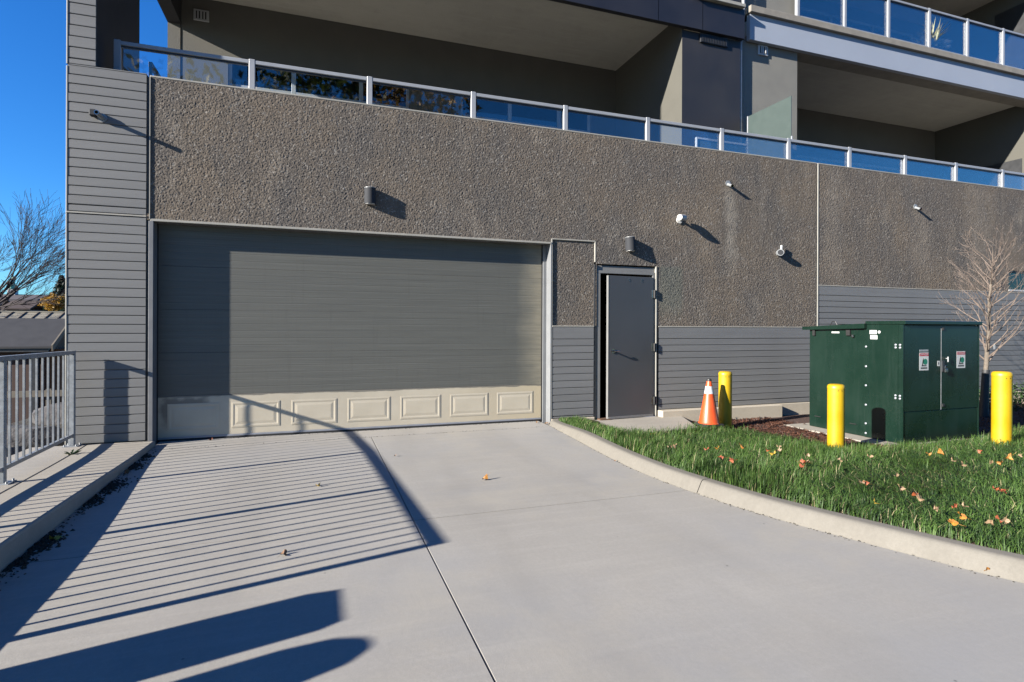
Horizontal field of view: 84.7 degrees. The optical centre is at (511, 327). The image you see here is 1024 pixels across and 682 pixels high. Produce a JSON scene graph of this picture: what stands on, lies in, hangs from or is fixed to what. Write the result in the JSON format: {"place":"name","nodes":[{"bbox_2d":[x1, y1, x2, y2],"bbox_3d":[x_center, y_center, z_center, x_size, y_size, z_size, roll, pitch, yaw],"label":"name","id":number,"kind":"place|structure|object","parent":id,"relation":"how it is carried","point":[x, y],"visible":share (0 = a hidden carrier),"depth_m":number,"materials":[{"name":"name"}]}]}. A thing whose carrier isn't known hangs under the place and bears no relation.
{"place":"outdoors","nodes":[
{"label":"outdoors","id":0,"kind":"place"},
{"bbox_2d":[0,300,47,310],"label":"house","id":1,"kind":"structure","parent":0,"point":[33,307],"depth_m":87.27,"materials":[{"name":"metal"}]},
{"bbox_2d":[3,275,47,309],"bbox_3d":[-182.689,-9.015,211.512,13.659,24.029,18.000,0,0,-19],"label":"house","id":2,"kind":"structure","parent":0,"point":[16,296],"depth_m":207.81,"materials":[{"name":"grey"}]},
{"bbox_2d":[0,318,64,423],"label":"brick house","id":3,"kind":"structure","parent":0,"point":[18,336],"depth_m":19.97,"materials":[{"name":"brown brick"}]},
{"bbox_2d":[7,418,64,456],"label":"bank","id":4,"kind":"structure","parent":0,"point":[20,446],"depth_m":10.15,"materials":[{"name":"soil"}]},
{"bbox_2d":[7,425,64,446],"bbox_3d":[-9.191,2.291,10.783,1.290,0.848,1.074,0,0,-19],"label":"boulder","id":5,"kind":"object","parent":4,"relation":"on","point":[27,435],"visible":0.21,"depth_m":10.51,"materials":[{"name":"grey stone"}]},
{"bbox_2d":[32,402,64,424],"bbox_3d":[-10.585,2.293,13.468,1.505,1.104,1.236,0,0,-19],"label":"boulder","id":6,"kind":"object","parent":4,"relation":"on","point":[45,415],"visible":0.11,"depth_m":12.96,"materials":[{"name":"grey stone"}]},
{"bbox_2d":[0,441,154,571],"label":"walkway","id":7,"kind":"structure","parent":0,"point":[47,491],"depth_m":4.64,"materials":[{"name":"concrete"}]},
{"bbox_2d":[0,351,81,484],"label":"guard railing","id":8,"kind":"object","parent":7,"relation":"on","point":[71,401],"visible":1,"depth_m":5.38,"materials":[{"name":"grey metal"}]},
{"bbox_2d":[64,448,80,454],"bbox_3d":[-4.659,1.313,5.936,0.163,0.054,0.133,0,0,4],"label":"weed","id":9,"kind":"object","parent":7,"relation":"on","point":[76,451],"visible":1,"depth_m":5.96,"materials":[{"name":"green plant"}]},
{"bbox_2d":[0,0,167,294],"label":"sky","id":10,"kind":"structure","parent":0,"point":[33,63],"materials":[{"name":"blue"}]},
{"bbox_2d":[0,421,1023,681],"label":"driveway","id":11,"kind":"structure","parent":0,"point":[544,553],"depth_m":3.12,"materials":[{"name":"concrete"}]},
{"bbox_2d":[49,535,64,539],"bbox_3d":[-3.009,1.400,3.736,0.040,0.040,0.126,13,-11,28],"label":"fallen leaf","id":12,"kind":"object","parent":11,"relation":"on","point":[57,537],"visible":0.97,"depth_m":3.72,"materials":[{"name":"plant"}]},
{"bbox_2d":[0,423,1013,590],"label":"gutter litter","id":13,"kind":"object","parent":11,"relation":"on","point":[42,544],"visible":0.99,"depth_m":3.82,"materials":[{"name":"soil"}]},
{"bbox_2d":[549,419,1023,582],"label":"kerb","id":14,"kind":"structure","parent":11,"relation":"on","point":[980,559],"depth_m":3.96,"materials":[{"name":"concrete"}]},
{"bbox_2d":[600,411,605,416],"bbox_3d":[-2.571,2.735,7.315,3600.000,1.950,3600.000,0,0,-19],"label":"ground","id":15,"kind":"structure","parent":0,"point":[602,413],"depth_m":11.52,"materials":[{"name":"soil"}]},
{"bbox_2d":[0,311,64,318],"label":"metal roofed building","id":16,"kind":"structure","parent":15,"relation":"on","point":[34,314],"depth_m":34.74,"materials":[{"name":"grey metal"}]},
{"bbox_2d":[0,188,65,310],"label":"bare tree","id":17,"kind":"object","parent":15,"relation":"on","point":[7,296],"visible":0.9,"depth_m":35.56,"materials":[{"name":"brown plant"}]},
{"bbox_2d":[7,389,61,405],"bbox_3d":[-14.405,2.688,15.092,7.200,1.950,0.160,0,0,-19],"label":"timber fence","id":18,"kind":"object","parent":15,"relation":"on","point":[33,395],"visible":0.06,"depth_m":15.50,"materials":[{"name":"brown wood"}]},
{"bbox_2d":[38,293,64,310],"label":"golden tree","id":19,"kind":"object","parent":15,"relation":"on","point":[52,306],"visible":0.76,"depth_m":61.42,"materials":[{"name":"yellow plant"}]},
{"bbox_2d":[43,274,64,310],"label":"spruce tree","id":20,"kind":"object","parent":15,"relation":"on","point":[60,285],"visible":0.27,"depth_m":78.18,"materials":[{"name":"green plant"}]},
{"bbox_2d":[65,0,1023,444],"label":"apartment building","id":21,"kind":"structure","parent":15,"relation":"on","point":[243,258],"depth_m":8.67,"materials":[{"name":"paint"}]},
{"bbox_2d":[89,109,106,121],"bbox_3d":[-4.767,-2.447,6.450,0.165,0.124,0.222,0,0,-19],"label":"drain spout","id":22,"kind":"object","parent":21,"relation":"attached to","point":[101,117],"visible":1,"depth_m":6.46,"materials":[{"name":"metal"}]},
{"bbox_2d":[148,62,160,76],"bbox_3d":[-5.677,-3.152,9.292,0.050,1.500,2.200,0,0,-19],"label":"side rail","id":23,"kind":"object","parent":21,"relation":"on","point":[153,70],"visible":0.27,"depth_m":8.29,"materials":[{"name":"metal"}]},
{"bbox_2d":[193,9,208,22],"bbox_3d":[-5.800,-5.823,10.492,0.260,0.210,0.044,0,0,-19],"label":"wall vent","id":24,"kind":"object","parent":21,"relation":"attached to","point":[200,15],"depth_m":10.48,"materials":[{"name":"metal"}]},
{"bbox_2d":[228,63,408,108],"bbox_3d":[-3.801,-4.120,11.314,3.430,1.950,0.080,0,0,-19],"label":"window","id":25,"kind":"structure","parent":21,"relation":"in","point":[238,75],"depth_m":11.27,"materials":[{"name":"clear glass"}]},
{"bbox_2d":[156,224,542,441],"bbox_3d":[-1.950,0.065,7.741,5.086,2.703,0.070,0,0,-19],"label":"garage door","id":26,"kind":"structure","parent":21,"relation":"in","point":[229,377],"depth_m":7.59,"materials":[{"name":"paint"}]},
{"bbox_2d":[364,187,375,204],"bbox_3d":[-1.889,-1.750,7.491,0.155,0.218,0.130,0,0,-19],"label":"wall lamp","id":27,"kind":"object","parent":21,"relation":"attached to","point":[369,195],"visible":1,"depth_m":7.44,"materials":[{"name":"metal"}]},
{"bbox_2d":[461,97,589,132],"bbox_3d":[0.343,-4.104,12.765,3.150,1.950,0.080,0,0,-19],"label":"window","id":28,"kind":"structure","parent":21,"relation":"in","point":[490,110],"depth_m":12.73,"materials":[{"name":"blue glass"}]},
{"bbox_2d":[113,39,1023,189],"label":"glass railing","id":29,"kind":"object","parent":21,"relation":"on","point":[747,143],"visible":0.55,"depth_m":10.00,"materials":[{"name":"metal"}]},
{"bbox_2d":[625,236,635,251],"bbox_3d":[1.861,-1.300,8.804,0.155,0.218,0.130,0,-6,-19],"label":"wall lamp","id":30,"kind":"object","parent":21,"relation":"attached to","point":[629,243],"visible":1,"depth_m":8.76,"materials":[{"name":"metal"}]},
{"bbox_2d":[606,275,655,418],"bbox_3d":[1.893,0.310,8.815,0.909,2.215,0.114,0,0,-24],"label":"side door","id":31,"kind":"structure","parent":21,"relation":"in","point":[630,346],"depth_m":8.80,"materials":[{"name":"paint"}]},
{"bbox_2d":[676,214,686,223],"bbox_3d":[2.716,-1.755,9.064,0.170,0.129,0.254,0,0,39],"label":"security camera","id":32,"kind":"object","parent":21,"relation":"attached to","point":[680,218],"visible":1,"depth_m":8.97,"materials":[{"name":"white plastic"}]},
{"bbox_2d":[695,137,709,148],"bbox_3d":[4.026,-2.972,10.781,1.200,1.215,0.040,0,0,-19],"label":"framed panel","id":33,"kind":"object","parent":21,"relation":"on","point":[701,142],"visible":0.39,"depth_m":10.62,"materials":[{"name":"white glass"}]},
{"bbox_2d":[700,33,727,47],"bbox_3d":[4.026,-5.720,11.204,0.660,0.178,0.040,0,0,-19],"label":"wall vent","id":34,"kind":"object","parent":21,"relation":"attached to","point":[713,40],"depth_m":11.19,"materials":[{"name":"metal"}]},
{"bbox_2d":[726,180,733,186],"bbox_3d":[3.655,-2.404,9.442,0.100,0.141,0.166,0,0,-19],"label":"drain spout","id":35,"kind":"object","parent":21,"relation":"attached to","point":[728,183],"visible":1,"depth_m":9.45,"materials":[{"name":"metal"}]},
{"bbox_2d":[758,44,767,56],"bbox_3d":[5.241,-5.779,11.728,0.260,0.210,0.044,0,0,-19],"label":"wall vent","id":36,"kind":"object","parent":21,"relation":"attached to","point":[762,50],"depth_m":11.72,"materials":[{"name":"metal"}]},
{"bbox_2d":[747,96,792,138],"bbox_3d":[5.021,-3.340,10.992,0.040,1.960,1.144,0,0,-19],"label":"privacy screen","id":37,"kind":"object","parent":21,"relation":"on","point":[775,120],"visible":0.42,"depth_m":10.85,"materials":[{"name":"green glass"}]},
{"bbox_2d":[776,245,783,255],"bbox_3d":[4.660,-1.333,9.787,0.118,0.189,0.131,0,0,12],"label":"security camera","id":38,"kind":"object","parent":21,"relation":"attached to","point":[780,252],"visible":1,"depth_m":9.73,"materials":[{"name":"white plastic"}]},
{"bbox_2d":[795,0,1023,69],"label":"glass railing","id":39,"kind":"object","parent":21,"relation":"on","point":[904,21],"visible":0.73,"depth_m":13.17,"materials":[{"name":"glass"}]},
{"bbox_2d":[930,17,951,40],"bbox_3d":[10.112,-6.947,13.528,1.109,0.773,0.991,0,0,-30],"label":"potted plant","id":40,"kind":"object","parent":21,"relation":"on","point":[938,30],"visible":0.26,"depth_m":13.24,"materials":[{"name":"white plant"}]},
{"bbox_2d":[1009,271,1023,291],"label":"window","id":41,"kind":"structure","parent":21,"relation":"in","point":[1021,275],"depth_m":12.05,"materials":[{"name":"glass"}]},
{"bbox_2d":[569,401,1023,553],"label":"planting bed","id":42,"kind":"object","parent":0,"point":[803,418],"visible":0.07,"depth_m":5.08,"materials":[{"name":"green plant"}]},
{"bbox_2d":[596,416,696,431],"bbox_3d":[2.054,1.476,8.222,1.880,0.100,1.300,0,0,-19],"label":"door pad","id":43,"kind":"object","parent":42,"relation":"on","point":[656,422],"depth_m":8.40,"materials":[{"name":"concrete"}]},
{"bbox_2d":[694,378,723,426],"bbox_3d":[2.943,1.122,8.395,0.316,0.714,0.316,0,0,-19],"label":"traffic cone","id":44,"kind":"object","parent":42,"relation":"on","point":[708,415],"visible":0.99,"depth_m":8.32,"materials":[{"name":"orange plastic"}]},
{"bbox_2d":[718,371,731,427],"bbox_3d":[3.276,1.128,8.639,0.201,0.909,0.201,0,0,-19],"label":"bollard","id":45,"kind":"object","parent":42,"relation":"on","point":[725,397],"visible":0.92,"depth_m":8.55,"materials":[{"name":"yellow metal"}]},
{"bbox_2d":[558,416,1023,554],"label":"lawn grass","id":46,"kind":"structure","parent":42,"relation":"on","point":[686,455],"depth_m":5.05,"materials":[{"name":"green plant"}]},
{"bbox_2d":[948,519,962,525],"bbox_3d":[2.763,1.217,3.486,0.100,0.039,0.033,22,-14,42],"label":"fallen leaf","id":47,"kind":"object","parent":46,"relation":"on","point":[953,522],"visible":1,"depth_m":3.50,"materials":[{"name":"orange plant"}]},
{"bbox_2d":[958,512,968,518],"bbox_3d":[2.957,1.241,3.675,0.114,0.036,0.036,30,-30,0],"label":"fallen leaf","id":48,"kind":"object","parent":46,"relation":"on","point":[962,516],"visible":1,"depth_m":3.67,"materials":[{"name":"orange plant"}]},
{"bbox_2d":[984,516,993,524],"bbox_3d":[2.972,1.199,3.504,0.031,0.097,0.045,-37,16,-35],"label":"fallen leaf","id":49,"kind":"object","parent":46,"relation":"on","point":[989,521],"visible":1,"depth_m":3.51,"materials":[{"name":"plant"}]},
{"bbox_2d":[1001,512,1009,523],"bbox_3d":[3.067,1.184,3.490,0.049,0.096,0.032,15,44,40],"label":"fallen leaf","id":50,"kind":"object","parent":46,"relation":"on","point":[1005,520],"visible":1,"depth_m":3.50,"materials":[{"name":"beige plant"}]},
{"bbox_2d":[827,384,844,448],"bbox_3d":[4.071,1.148,7.063,0.201,0.876,0.201,0,0,-19],"label":"bollard","id":51,"kind":"object","parent":42,"relation":"on","point":[836,412],"visible":0.94,"depth_m":6.99,"materials":[{"name":"yellow metal"}]},
{"bbox_2d":[689,403,1023,447],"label":"bark mulch","id":52,"kind":"object","parent":42,"relation":"on","point":[775,422],"visible":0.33,"depth_m":8.63,"materials":[{"name":"brown wood"}]},
{"bbox_2d":[785,423,982,444],"bbox_3d":[5.546,1.739,8.290,2.040,0.405,1.920,0,0,-19],"label":"transformer pad","id":53,"kind":"object","parent":42,"relation":"on","point":[806,426],"visible":0.12,"depth_m":7.96,"materials":[{"name":"concrete"}]},
{"bbox_2d":[802,321,981,442],"bbox_3d":[5.564,0.722,8.313,1.600,1.620,1.605,0,0,-19],"label":"transformer","id":54,"kind":"object","parent":53,"relation":"on","point":[901,381],"visible":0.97,"depth_m":7.68,"materials":[{"name":"green metal"}]},
{"bbox_2d":[904,326,940,411],"bbox_3d":[5.461,0.546,7.491,0.699,1.132,0.025,0,0,-19],"label":"door","id":55,"kind":"structure","parent":54,"relation":"in","point":[922,388],"depth_m":7.47,"materials":[{"name":"green metal"}]},
{"bbox_2d":[941,326,977,409],"bbox_3d":[6.148,0.548,7.731,0.739,1.132,0.025,0,0,-19],"label":"door","id":56,"kind":"structure","parent":54,"relation":"in","point":[959,386],"depth_m":7.72,"materials":[{"name":"green metal"}]},
{"bbox_2d":[938,219,1023,417],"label":"young tree","id":57,"kind":"object","parent":42,"relation":"on","point":[984,397],"visible":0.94,"depth_m":9.80,"materials":[{"name":"brown plant"}]},
{"bbox_2d":[979,386,1022,410],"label":"shrub","id":58,"kind":"object","parent":42,"relation":"on","point":[990,399],"visible":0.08,"depth_m":10.72,"materials":[{"name":"green plant"}]},
{"bbox_2d":[991,371,1012,444],"bbox_3d":[5.832,1.058,6.694,0.201,1.071,0.201,0,0,-19],"label":"bollard","id":59,"kind":"object","parent":42,"relation":"on","point":[1001,403],"visible":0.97,"depth_m":6.62,"materials":[{"name":"yellow metal"}]},
{"bbox_2d":[1013,382,1023,408],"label":"shrub","id":60,"kind":"object","parent":42,"relation":"on","point":[1018,400],"visible":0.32,"depth_m":11.04,"materials":[{"name":"green plant"}]}
]}

